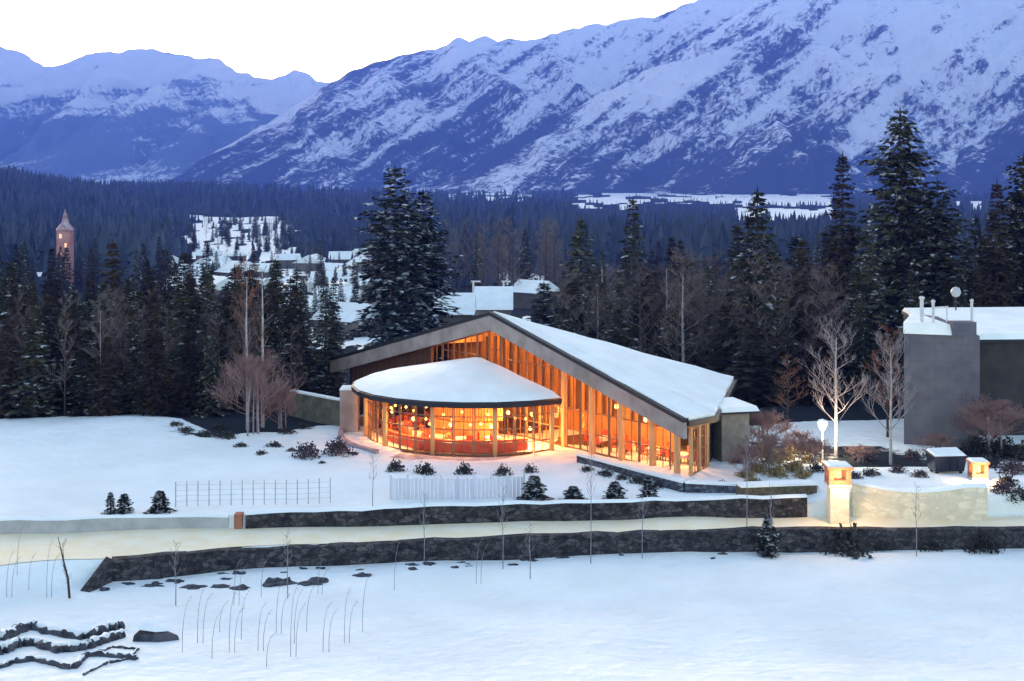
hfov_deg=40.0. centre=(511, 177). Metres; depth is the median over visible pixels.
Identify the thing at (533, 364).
window
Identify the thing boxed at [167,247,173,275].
conifer tree
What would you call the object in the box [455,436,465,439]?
dining table
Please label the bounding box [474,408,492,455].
window
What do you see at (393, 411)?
window
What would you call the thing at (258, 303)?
conifer tree
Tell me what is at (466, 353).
window
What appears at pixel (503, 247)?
bare tree
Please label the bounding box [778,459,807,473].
shrub
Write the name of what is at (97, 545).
road
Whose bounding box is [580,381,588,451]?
window
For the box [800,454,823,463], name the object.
shrub
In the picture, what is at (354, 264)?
town tree
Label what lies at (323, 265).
town tree
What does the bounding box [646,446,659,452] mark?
dining table
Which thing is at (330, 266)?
valley house
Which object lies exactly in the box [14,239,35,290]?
conifer tree
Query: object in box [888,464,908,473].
shrub
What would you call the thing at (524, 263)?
conifer tree
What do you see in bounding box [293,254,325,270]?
valley house
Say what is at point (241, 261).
conifer tree
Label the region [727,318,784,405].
conifer tree
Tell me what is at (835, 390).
birch tree
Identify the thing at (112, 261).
conifer tree
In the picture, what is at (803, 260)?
conifer tree
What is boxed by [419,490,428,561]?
sapling
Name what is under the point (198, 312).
conifer tree
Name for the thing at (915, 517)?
sapling
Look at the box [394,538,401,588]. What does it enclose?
dry stalk
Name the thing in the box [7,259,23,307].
conifer tree
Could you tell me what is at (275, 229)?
town tree
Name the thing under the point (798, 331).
bare tree
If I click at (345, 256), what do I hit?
valley house
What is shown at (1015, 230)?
conifer tree
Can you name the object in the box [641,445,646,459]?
dining chair
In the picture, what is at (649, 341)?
conifer tree
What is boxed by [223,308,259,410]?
conifer tree
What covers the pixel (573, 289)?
conifer tree
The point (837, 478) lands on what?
gate pier
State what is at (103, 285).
conifer tree
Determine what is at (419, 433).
dining table
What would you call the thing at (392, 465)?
shrub
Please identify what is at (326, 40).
sky
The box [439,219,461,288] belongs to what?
bare tree
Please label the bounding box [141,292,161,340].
conifer tree
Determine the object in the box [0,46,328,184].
mountain range
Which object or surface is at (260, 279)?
valley house
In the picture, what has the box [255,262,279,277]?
valley house
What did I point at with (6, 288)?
conifer tree
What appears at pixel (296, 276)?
conifer tree
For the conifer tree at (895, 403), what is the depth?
114.47 m
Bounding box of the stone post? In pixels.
[339,385,359,431]
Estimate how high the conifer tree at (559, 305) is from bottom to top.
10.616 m
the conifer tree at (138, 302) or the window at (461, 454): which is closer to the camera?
the window at (461, 454)
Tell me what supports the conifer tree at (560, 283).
on the ground
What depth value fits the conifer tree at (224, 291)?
130.47 m
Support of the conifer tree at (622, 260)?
on the ground
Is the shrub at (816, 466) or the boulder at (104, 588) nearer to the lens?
the boulder at (104, 588)
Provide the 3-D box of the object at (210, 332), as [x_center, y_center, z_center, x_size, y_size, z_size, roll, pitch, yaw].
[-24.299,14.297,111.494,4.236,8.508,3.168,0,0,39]
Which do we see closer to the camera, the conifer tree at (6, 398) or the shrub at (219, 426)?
the shrub at (219, 426)
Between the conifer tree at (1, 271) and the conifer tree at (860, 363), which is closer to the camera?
the conifer tree at (860, 363)
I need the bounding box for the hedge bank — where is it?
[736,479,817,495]
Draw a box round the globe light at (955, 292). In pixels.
[951,287,960,309]
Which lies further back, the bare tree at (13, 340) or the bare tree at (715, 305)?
the bare tree at (715, 305)
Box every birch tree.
[797,315,873,457]
[859,327,917,464]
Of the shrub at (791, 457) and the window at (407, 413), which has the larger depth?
the window at (407, 413)
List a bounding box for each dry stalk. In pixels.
[6,551,16,596]
[46,542,59,597]
[182,597,190,652]
[197,585,210,642]
[229,592,242,652]
[241,594,246,638]
[258,604,269,650]
[276,585,288,633]
[290,585,305,656]
[294,590,302,642]
[323,604,336,640]
[344,589,357,642]
[362,578,367,631]
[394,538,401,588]
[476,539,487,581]
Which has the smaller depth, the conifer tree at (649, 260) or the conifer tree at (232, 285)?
the conifer tree at (232, 285)
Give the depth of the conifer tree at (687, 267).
177.75 m
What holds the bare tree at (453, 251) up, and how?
on the ground
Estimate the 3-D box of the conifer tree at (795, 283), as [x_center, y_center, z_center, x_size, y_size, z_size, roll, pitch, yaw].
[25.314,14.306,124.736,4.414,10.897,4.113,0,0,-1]
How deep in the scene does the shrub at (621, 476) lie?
85.33 m
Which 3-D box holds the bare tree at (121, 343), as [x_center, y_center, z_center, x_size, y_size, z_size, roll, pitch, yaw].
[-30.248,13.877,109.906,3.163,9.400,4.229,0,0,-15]
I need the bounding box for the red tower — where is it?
[56,209,73,287]
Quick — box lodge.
[330,311,736,475]
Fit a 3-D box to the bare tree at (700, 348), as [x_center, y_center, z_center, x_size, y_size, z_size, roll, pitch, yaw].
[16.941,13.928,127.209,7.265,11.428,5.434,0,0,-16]
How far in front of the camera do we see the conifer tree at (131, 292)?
128.11 m
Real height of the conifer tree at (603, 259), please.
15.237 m
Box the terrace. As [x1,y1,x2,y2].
[338,409,513,460]
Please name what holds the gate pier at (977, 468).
on the ground
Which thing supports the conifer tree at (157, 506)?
on the ground
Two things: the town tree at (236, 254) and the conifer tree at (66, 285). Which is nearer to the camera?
the conifer tree at (66, 285)
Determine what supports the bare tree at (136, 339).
on the ground
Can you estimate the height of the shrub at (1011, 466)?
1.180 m
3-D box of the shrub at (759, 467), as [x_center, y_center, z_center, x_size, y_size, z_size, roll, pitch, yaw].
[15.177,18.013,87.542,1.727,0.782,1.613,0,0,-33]
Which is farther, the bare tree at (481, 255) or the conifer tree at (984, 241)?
the bare tree at (481, 255)
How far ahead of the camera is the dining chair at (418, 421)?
101.25 m
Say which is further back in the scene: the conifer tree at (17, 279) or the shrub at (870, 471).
the conifer tree at (17, 279)
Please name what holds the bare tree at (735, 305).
on the ground
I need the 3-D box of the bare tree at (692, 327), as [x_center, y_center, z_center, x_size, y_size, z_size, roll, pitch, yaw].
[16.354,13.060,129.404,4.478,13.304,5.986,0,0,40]
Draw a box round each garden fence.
[175,478,330,506]
[390,472,524,498]
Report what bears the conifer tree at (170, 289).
on the ground
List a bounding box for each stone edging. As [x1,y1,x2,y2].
[0,618,124,640]
[0,628,125,654]
[0,650,138,669]
[82,645,139,675]
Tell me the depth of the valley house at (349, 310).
229.07 m
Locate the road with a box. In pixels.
[0,516,1023,564]
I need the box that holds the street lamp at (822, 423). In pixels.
[817,419,827,458]
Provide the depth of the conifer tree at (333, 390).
117.52 m
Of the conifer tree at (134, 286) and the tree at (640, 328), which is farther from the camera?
the conifer tree at (134, 286)
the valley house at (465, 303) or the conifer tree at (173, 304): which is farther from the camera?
the valley house at (465, 303)
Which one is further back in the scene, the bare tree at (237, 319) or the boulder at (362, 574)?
the bare tree at (237, 319)
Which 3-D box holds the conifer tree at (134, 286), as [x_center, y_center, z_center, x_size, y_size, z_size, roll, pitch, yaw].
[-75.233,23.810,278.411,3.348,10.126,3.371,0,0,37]
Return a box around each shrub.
[170,420,182,426]
[178,426,195,432]
[196,428,214,436]
[210,422,227,429]
[215,430,236,439]
[232,441,246,447]
[254,450,266,455]
[263,440,283,446]
[277,426,297,434]
[289,441,320,459]
[293,422,312,429]
[321,436,353,456]
[386,458,407,472]
[413,461,435,475]
[453,461,475,474]
[493,463,513,476]
[524,463,538,473]
[581,465,595,472]
[597,468,615,477]
[615,472,630,479]
[626,474,644,484]
[651,480,663,488]
[734,468,755,478]
[743,476,762,481]
[746,462,768,472]
[751,442,781,454]
[755,451,788,465]
[761,465,789,478]
[778,448,797,460]
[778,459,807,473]
[785,442,819,454]
[791,468,813,479]
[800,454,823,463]
[808,462,823,472]
[819,522,872,559]
[849,449,876,460]
[851,470,863,478]
[860,466,881,476]
[874,538,894,551]
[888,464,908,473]
[902,449,925,459]
[910,469,928,477]
[917,533,947,551]
[959,431,994,453]
[964,526,1004,553]
[978,434,1021,456]
[984,454,1004,468]
[989,480,1019,497]
[994,457,1023,474]
[995,472,1019,485]
[997,439,1023,459]
[1007,485,1023,504]
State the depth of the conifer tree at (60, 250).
403.81 m
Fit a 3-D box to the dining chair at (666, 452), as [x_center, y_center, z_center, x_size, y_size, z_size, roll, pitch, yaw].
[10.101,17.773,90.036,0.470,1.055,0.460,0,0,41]
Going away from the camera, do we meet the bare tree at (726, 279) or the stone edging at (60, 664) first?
the stone edging at (60, 664)
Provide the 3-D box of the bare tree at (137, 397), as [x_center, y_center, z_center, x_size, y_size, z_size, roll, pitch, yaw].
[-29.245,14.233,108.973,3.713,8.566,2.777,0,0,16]
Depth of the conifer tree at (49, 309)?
116.68 m
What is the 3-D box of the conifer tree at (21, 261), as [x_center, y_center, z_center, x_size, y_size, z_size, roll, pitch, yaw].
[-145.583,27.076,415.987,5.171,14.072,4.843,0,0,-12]
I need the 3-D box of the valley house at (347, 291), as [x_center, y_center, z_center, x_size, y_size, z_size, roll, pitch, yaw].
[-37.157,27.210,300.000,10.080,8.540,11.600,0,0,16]
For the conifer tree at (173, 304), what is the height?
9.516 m
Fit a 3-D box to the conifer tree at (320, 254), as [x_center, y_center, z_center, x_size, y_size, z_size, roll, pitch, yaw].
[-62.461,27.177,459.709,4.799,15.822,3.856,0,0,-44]
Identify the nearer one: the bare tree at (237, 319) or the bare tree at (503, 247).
the bare tree at (237, 319)
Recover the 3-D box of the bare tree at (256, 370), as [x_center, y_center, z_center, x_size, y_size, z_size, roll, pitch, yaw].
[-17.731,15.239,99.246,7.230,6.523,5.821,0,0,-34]
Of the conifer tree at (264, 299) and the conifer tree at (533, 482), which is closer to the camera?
the conifer tree at (533, 482)
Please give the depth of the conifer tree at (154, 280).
138.95 m
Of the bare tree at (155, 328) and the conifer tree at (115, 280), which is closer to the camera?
the bare tree at (155, 328)
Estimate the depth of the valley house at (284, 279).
364.92 m
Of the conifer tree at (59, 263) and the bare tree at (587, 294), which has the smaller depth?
the bare tree at (587, 294)
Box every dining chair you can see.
[413,417,419,426]
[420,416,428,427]
[455,430,460,439]
[584,430,588,445]
[596,436,600,447]
[602,429,607,445]
[610,439,617,452]
[625,440,632,454]
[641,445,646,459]
[643,440,648,455]
[657,446,665,459]
[665,446,668,460]
[668,451,673,464]
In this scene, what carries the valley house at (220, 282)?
on the ground
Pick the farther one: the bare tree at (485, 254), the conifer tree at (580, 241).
the bare tree at (485, 254)
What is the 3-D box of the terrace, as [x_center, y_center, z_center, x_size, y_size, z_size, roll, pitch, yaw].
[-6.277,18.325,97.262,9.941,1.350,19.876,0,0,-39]
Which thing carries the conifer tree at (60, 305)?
on the ground
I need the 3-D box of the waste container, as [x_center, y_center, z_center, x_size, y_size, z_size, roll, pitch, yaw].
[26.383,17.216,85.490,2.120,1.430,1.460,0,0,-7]
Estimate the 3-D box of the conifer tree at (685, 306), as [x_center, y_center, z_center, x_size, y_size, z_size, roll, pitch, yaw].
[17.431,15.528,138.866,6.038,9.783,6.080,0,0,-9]
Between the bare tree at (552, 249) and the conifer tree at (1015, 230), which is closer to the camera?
the conifer tree at (1015, 230)
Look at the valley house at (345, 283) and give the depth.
342.97 m
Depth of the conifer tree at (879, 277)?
154.83 m
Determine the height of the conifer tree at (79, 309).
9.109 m
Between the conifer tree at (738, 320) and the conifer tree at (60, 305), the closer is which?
the conifer tree at (60, 305)
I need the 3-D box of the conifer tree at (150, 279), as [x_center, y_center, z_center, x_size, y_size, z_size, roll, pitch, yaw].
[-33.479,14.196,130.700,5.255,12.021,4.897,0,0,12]
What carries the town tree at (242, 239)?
on the ground
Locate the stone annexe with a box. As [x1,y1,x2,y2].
[712,397,759,461]
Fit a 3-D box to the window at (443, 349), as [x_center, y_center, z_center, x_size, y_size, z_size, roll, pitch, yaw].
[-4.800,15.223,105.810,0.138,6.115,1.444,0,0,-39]
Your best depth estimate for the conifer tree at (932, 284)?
135.10 m
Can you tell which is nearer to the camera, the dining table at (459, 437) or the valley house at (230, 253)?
the dining table at (459, 437)
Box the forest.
[0,164,1022,287]
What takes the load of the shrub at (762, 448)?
on the ground
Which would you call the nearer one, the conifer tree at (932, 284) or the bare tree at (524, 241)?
the conifer tree at (932, 284)
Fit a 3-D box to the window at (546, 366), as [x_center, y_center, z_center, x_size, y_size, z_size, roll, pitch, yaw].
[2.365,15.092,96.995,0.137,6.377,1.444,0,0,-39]
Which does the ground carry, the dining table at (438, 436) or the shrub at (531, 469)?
the shrub at (531, 469)
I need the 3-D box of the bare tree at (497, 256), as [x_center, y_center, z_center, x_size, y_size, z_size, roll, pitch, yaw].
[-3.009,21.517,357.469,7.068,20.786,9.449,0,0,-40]
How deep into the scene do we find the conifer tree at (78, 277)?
417.55 m
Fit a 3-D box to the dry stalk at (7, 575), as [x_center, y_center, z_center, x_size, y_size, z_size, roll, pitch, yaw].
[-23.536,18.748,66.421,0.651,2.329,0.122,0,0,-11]
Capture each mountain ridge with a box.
[159,0,762,191]
[405,0,918,192]
[644,0,1023,193]
[656,121,889,193]
[917,109,1023,194]
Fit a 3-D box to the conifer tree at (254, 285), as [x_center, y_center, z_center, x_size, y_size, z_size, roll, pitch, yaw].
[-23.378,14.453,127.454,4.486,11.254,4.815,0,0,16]
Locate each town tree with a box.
[187,218,191,237]
[188,242,193,263]
[191,230,196,251]
[219,219,225,236]
[223,217,228,236]
[224,220,230,243]
[226,224,230,246]
[233,242,238,260]
[238,221,244,244]
[250,219,255,239]
[254,218,259,233]
[255,224,262,251]
[262,225,271,251]
[272,222,279,245]
[273,242,279,256]
[278,222,283,244]
[282,233,287,249]
[288,228,292,244]
[299,279,314,343]
[300,258,310,278]
[307,253,312,277]
[311,272,318,290]
[311,286,318,327]
[313,275,320,295]
[314,240,318,253]
[316,270,328,308]
[321,263,326,285]
[322,283,332,303]
[336,279,345,301]
[342,262,346,276]
[349,259,357,284]
[349,273,359,302]
[360,280,367,301]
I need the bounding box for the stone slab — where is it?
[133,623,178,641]
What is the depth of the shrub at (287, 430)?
99.92 m
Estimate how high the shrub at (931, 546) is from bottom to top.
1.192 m
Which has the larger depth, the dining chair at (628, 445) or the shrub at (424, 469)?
the dining chair at (628, 445)
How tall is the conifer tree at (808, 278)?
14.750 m
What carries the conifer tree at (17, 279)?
on the ground
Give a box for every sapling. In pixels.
[57,537,70,597]
[169,542,180,605]
[282,528,292,597]
[368,451,376,505]
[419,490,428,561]
[497,484,507,568]
[525,524,533,578]
[586,437,595,563]
[637,483,646,557]
[742,430,751,526]
[766,482,774,548]
[911,485,921,555]
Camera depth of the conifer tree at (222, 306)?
121.20 m
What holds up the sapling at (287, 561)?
on the ground
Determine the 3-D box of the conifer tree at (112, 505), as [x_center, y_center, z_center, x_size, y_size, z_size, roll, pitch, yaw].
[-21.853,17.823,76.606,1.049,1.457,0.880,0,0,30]
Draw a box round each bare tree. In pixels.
[0,312,27,387]
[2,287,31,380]
[2,324,25,408]
[5,304,57,404]
[45,291,79,414]
[60,319,94,403]
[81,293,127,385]
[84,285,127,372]
[91,306,110,414]
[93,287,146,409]
[107,297,135,412]
[114,303,148,411]
[118,309,161,413]
[129,308,163,393]
[138,302,189,413]
[142,286,171,413]
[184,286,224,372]
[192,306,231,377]
[194,313,235,407]
[204,347,306,435]
[210,298,255,412]
[215,255,267,410]
[234,322,264,395]
[237,273,254,429]
[238,304,265,412]
[241,297,283,383]
[253,265,272,427]
[254,385,305,429]
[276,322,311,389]
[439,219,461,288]
[443,227,464,291]
[448,223,472,292]
[456,218,475,290]
[463,225,496,280]
[466,226,491,275]
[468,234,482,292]
[469,225,499,285]
[473,232,491,285]
[473,232,496,285]
[481,219,517,285]
[482,223,508,285]
[488,216,521,285]
[489,227,516,279]
[490,230,515,285]
[490,232,513,282]
[491,215,522,285]
[495,217,529,276]
[496,229,528,285]
[507,218,537,270]
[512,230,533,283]
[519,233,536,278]
[526,228,550,280]
[528,213,561,280]
[532,220,558,283]
[533,229,560,282]
[537,228,564,279]
[538,221,571,284]
[540,217,565,281]
[541,220,568,286]
[550,266,582,334]
[551,256,582,319]
[559,272,590,331]
[572,284,608,339]
[574,260,622,335]
[579,283,612,340]
[588,267,634,340]
[600,262,620,303]
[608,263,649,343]
[608,275,635,323]
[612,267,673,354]
[622,252,649,344]
[623,268,663,337]
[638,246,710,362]
[649,263,676,317]
[650,265,679,314]
[651,288,675,323]
[657,248,711,363]
[657,268,687,314]
[658,267,713,362]
[663,273,721,367]
[670,246,706,335]
[676,259,741,367]
[688,246,742,365]
[695,272,743,353]
[704,254,724,319]
[706,275,745,362]
[709,259,740,336]
[714,442,766,475]
[731,248,784,370]
[734,259,790,387]
[743,431,796,467]
[744,408,798,452]
[745,243,787,347]
[754,269,785,387]
[762,354,812,424]
[769,259,813,389]
[774,262,811,394]
[781,429,829,461]
[785,254,839,351]
[785,267,855,376]
[792,436,845,464]
[801,258,834,348]
[807,266,852,345]
[816,270,839,330]
[818,262,853,360]
[843,443,883,462]
[863,321,903,436]
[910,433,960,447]
[945,393,1023,455]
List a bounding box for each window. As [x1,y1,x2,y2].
[367,399,370,438]
[370,400,376,441]
[373,401,379,428]
[377,401,382,444]
[387,403,399,449]
[400,405,414,451]
[416,406,429,453]
[431,344,441,362]
[435,408,452,454]
[442,340,453,419]
[453,408,473,455]
[454,337,464,421]
[465,334,476,421]
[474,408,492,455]
[477,331,488,410]
[489,331,500,431]
[497,408,514,454]
[501,337,501,431]
[502,337,513,434]
[514,344,526,436]
[515,407,533,453]
[527,351,539,439]
[534,405,549,452]
[540,359,552,442]
[553,366,560,445]
[567,374,579,449]
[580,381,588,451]
[595,390,608,456]
[609,398,617,458]
[625,410,638,461]
[639,415,648,462]
[656,425,670,469]
[693,425,698,474]
[701,424,706,469]
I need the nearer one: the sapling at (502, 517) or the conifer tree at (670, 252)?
the sapling at (502, 517)
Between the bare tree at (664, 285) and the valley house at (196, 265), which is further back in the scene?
the valley house at (196, 265)
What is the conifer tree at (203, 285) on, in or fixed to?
on the ground
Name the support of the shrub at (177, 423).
on the ground
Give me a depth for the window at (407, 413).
94.01 m
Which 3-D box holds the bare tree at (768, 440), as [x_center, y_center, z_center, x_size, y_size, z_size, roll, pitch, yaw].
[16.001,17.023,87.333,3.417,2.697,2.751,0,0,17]
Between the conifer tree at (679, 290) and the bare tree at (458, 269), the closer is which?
the conifer tree at (679, 290)
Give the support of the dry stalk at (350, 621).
on the ground
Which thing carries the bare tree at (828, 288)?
on the ground
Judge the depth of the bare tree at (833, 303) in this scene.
126.20 m
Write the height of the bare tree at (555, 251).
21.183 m
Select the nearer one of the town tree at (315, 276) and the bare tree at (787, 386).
the bare tree at (787, 386)
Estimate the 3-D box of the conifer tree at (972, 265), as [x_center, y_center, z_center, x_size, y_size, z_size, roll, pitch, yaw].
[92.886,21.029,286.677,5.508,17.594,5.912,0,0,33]
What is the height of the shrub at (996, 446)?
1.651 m
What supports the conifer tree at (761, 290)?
on the ground
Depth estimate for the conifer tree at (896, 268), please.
138.26 m
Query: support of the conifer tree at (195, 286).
on the ground
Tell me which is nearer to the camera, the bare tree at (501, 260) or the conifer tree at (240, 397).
the conifer tree at (240, 397)
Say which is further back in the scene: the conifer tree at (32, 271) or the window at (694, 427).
the conifer tree at (32, 271)
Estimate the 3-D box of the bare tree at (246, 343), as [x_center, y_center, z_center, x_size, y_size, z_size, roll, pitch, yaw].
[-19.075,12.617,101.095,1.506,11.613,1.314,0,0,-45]
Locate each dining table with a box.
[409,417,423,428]
[412,430,423,436]
[429,434,444,438]
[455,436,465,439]
[485,435,500,439]
[597,435,607,447]
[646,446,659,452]
[681,452,688,462]
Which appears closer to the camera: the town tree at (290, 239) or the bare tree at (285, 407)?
the bare tree at (285, 407)
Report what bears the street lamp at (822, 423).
on the ground
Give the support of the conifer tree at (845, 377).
on the ground
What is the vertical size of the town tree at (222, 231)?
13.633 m
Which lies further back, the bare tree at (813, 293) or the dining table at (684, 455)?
the bare tree at (813, 293)
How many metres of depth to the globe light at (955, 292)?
111.75 m
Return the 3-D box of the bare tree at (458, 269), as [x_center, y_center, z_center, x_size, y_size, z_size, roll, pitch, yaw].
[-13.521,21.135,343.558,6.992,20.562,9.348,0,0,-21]
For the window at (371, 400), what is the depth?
97.21 m
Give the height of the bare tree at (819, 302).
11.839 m
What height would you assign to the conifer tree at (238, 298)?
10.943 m
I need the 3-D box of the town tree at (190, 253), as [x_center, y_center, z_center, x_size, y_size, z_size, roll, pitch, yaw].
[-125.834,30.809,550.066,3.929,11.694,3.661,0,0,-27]
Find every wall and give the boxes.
[0,514,228,533]
[81,556,111,591]
[112,526,1023,581]
[234,494,807,528]
[289,389,339,425]
[576,453,735,492]
[851,479,987,520]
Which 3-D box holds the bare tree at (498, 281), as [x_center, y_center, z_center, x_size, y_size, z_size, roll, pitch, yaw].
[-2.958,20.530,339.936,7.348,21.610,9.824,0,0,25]
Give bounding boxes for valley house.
[162,276,201,299]
[172,254,184,268]
[175,263,218,276]
[193,257,225,266]
[194,249,222,260]
[194,275,240,305]
[205,255,230,262]
[214,260,265,278]
[222,249,247,260]
[229,276,265,297]
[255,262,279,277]
[263,276,292,294]
[274,253,300,268]
[284,292,330,323]
[287,278,313,293]
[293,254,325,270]
[309,271,342,283]
[310,299,379,337]
[312,284,362,301]
[322,262,347,270]
[327,274,358,283]
[328,250,353,262]
[328,279,363,290]
[337,265,361,274]
[346,256,371,274]
[353,248,366,257]
[353,278,390,297]
[433,291,475,323]
[474,285,512,315]
[513,278,558,308]
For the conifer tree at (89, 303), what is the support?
on the ground
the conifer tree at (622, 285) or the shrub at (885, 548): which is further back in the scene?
the conifer tree at (622, 285)
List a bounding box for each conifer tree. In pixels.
[0,255,5,280]
[0,258,26,351]
[0,275,12,334]
[0,282,32,408]
[0,312,25,417]
[3,305,62,416]
[7,242,23,307]
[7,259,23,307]
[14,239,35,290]
[16,247,26,277]
[16,293,38,322]
[18,282,42,348]
[19,263,28,301]
[19,280,43,403]
[25,292,63,403]
[28,257,37,286]
[31,287,42,324]
[37,326,63,409]
[38,247,67,318]
[39,291,56,334]
[41,318,72,408]
[43,280,66,331]
[44,307,77,407]
[50,306,63,336]
[51,328,92,411]
[53,245,65,290]
[54,253,65,295]
[54,297,65,322]
[58,246,79,318]
[60,302,95,406]
[63,289,79,318]
[65,300,90,356]
[65,327,110,416]
[72,243,84,289]
[77,301,93,339]
[80,277,100,327]
[80,299,95,326]
[81,249,99,307]
[82,252,96,290]
[84,336,131,415]
[87,282,126,356]
[89,239,101,287]
[91,308,119,373]
[93,239,130,340]
[93,299,131,410]
[101,492,118,514]
[109,269,121,316]
[114,315,129,363]
[115,493,133,514]
[116,302,151,413]
[119,288,152,405]
[121,282,136,325]
[122,276,136,319]
[125,274,137,312]
[129,249,141,298]
[131,292,175,416]
[134,242,152,299]
[137,257,153,305]
[137,267,164,325]
[138,301,168,401]
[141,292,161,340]
[143,490,177,513]
[146,279,164,318]
[151,316,183,412]
[152,236,167,290]
[157,246,172,316]
[158,299,205,401]
[159,295,169,326]
[160,262,181,328]
[161,302,180,358]
[163,251,197,334]
[164,288,203,407]
[165,312,208,416]
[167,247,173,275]
[180,275,197,316]
[184,255,197,300]
[186,276,199,316]
[188,302,216,392]
[189,294,226,359]
[189,333,230,417]
[191,267,228,378]
[197,242,214,305]
[197,271,217,308]
[202,265,220,323]
[204,292,225,370]
[205,314,230,408]
[214,251,219,275]
[215,285,233,331]
[219,263,249,372]
[219,297,233,349]
[222,317,254,409]
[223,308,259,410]
[223,316,234,362]
[226,282,249,372]
[229,263,245,313]
[233,256,245,300]
[235,323,287,410]
[238,268,255,330]
[245,269,260,307]
[245,277,259,325]
[246,252,263,296]
[248,288,274,351]
[250,301,267,350]
[254,281,293,371]
[264,259,289,318]
[264,278,289,370]
[265,260,294,344]
[265,302,293,411]
[280,283,322,392]
[281,306,327,407]
[283,268,316,364]
[283,276,313,344]
[305,300,348,397]
[314,265,324,285]
[317,237,325,269]
[320,278,345,350]
[339,165,441,359]
[362,238,385,306]
[380,188,463,357]
[515,475,553,500]
[524,282,555,326]
[543,279,585,332]
[547,292,565,326]
[553,303,579,334]
[557,217,604,317]
[557,269,567,317]
[558,280,586,336]
[559,486,587,499]
[578,286,593,311]
[579,281,619,340]
[579,297,621,345]
[585,266,615,308]
[598,275,612,308]
[599,251,609,303]
[599,307,637,350]
[601,481,627,498]
[609,198,655,311]
[609,279,638,345]
[611,246,638,310]
[611,270,618,296]
[616,269,638,337]
[623,281,656,343]
[628,267,661,346]
[630,307,671,359]
[637,477,660,497]
[638,270,669,328]
[646,249,659,300]
[647,303,698,362]
[650,309,696,363]
[652,241,664,288]
[655,353,670,359]
[657,237,685,316]
[662,236,675,286]
[668,256,697,308]
[669,276,694,330]
[669,288,698,363]
[673,239,688,288]
[684,270,717,356]
[689,264,722,366]
[698,331,737,367]
[703,305,741,390]
[704,254,721,318]
[714,186,803,404]
[716,223,752,321]
[717,284,738,326]
[725,301,749,346]
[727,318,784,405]
[731,303,792,400]
[740,270,778,343]
[752,254,776,287]
[754,515,780,557]
[766,240,784,318]
[772,251,784,290]
[774,235,817,344]
[774,237,841,392]
[777,277,809,377]
[777,279,817,393]
[789,335,855,405]
[791,246,818,339]
[810,235,820,285]
[814,150,865,370]
[814,236,829,291]
[814,303,853,393]
[817,233,849,314]
[821,263,853,334]
[837,271,880,375]
[838,106,947,375]
[838,290,879,395]
[840,235,856,314]
[841,225,895,388]
[871,247,893,318]
[873,264,903,375]
[875,177,978,379]
[876,330,903,408]
[882,267,922,390]
[939,279,953,306]
[948,270,968,306]
[954,246,968,303]
[960,213,985,306]
[962,241,973,275]
[965,181,1023,306]
[967,242,999,306]
[971,262,994,306]
[972,240,992,288]
[978,212,1006,298]
[991,276,1014,303]
[992,153,1023,306]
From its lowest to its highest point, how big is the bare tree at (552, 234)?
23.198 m
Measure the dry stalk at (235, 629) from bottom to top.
2.633 m
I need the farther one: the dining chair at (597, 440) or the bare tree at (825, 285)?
the bare tree at (825, 285)
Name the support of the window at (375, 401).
in the lodge
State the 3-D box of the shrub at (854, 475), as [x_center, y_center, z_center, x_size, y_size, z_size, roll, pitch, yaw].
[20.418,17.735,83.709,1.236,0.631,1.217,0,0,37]
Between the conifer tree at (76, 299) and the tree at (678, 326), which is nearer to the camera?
the tree at (678, 326)
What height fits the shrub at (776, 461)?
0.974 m
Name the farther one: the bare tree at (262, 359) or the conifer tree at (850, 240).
the conifer tree at (850, 240)
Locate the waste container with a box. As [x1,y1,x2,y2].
[924,447,967,473]
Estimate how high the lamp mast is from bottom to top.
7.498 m
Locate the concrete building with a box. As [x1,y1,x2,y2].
[901,296,1023,447]
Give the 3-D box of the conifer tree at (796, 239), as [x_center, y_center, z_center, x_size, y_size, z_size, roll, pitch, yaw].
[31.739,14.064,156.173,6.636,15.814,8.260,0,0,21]
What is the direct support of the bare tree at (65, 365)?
on the ground
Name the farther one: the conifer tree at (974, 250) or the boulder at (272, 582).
the conifer tree at (974, 250)
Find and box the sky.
[0,0,696,82]
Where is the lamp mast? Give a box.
[471,281,479,292]
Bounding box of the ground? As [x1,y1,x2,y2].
[0,185,1023,680]
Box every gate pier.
[822,461,853,523]
[966,457,989,479]
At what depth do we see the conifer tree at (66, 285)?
276.10 m
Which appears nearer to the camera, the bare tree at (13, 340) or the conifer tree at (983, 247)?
the bare tree at (13, 340)
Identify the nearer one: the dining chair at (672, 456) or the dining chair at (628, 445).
the dining chair at (672, 456)
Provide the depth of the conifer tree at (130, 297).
138.94 m
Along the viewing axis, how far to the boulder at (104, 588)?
68.04 m
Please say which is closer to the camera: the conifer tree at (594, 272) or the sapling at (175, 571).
the sapling at (175, 571)
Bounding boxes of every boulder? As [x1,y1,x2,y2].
[100,586,109,590]
[121,582,134,584]
[140,584,164,586]
[166,579,183,581]
[179,584,207,589]
[210,584,230,587]
[229,584,250,590]
[232,570,246,574]
[262,577,297,586]
[297,577,328,585]
[352,572,371,576]
[422,562,436,564]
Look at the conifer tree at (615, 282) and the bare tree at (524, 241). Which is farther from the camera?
the bare tree at (524, 241)
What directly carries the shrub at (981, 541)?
on the ground
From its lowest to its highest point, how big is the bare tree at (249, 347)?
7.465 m
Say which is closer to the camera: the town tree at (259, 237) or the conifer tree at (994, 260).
the conifer tree at (994, 260)
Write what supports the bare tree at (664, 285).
on the ground

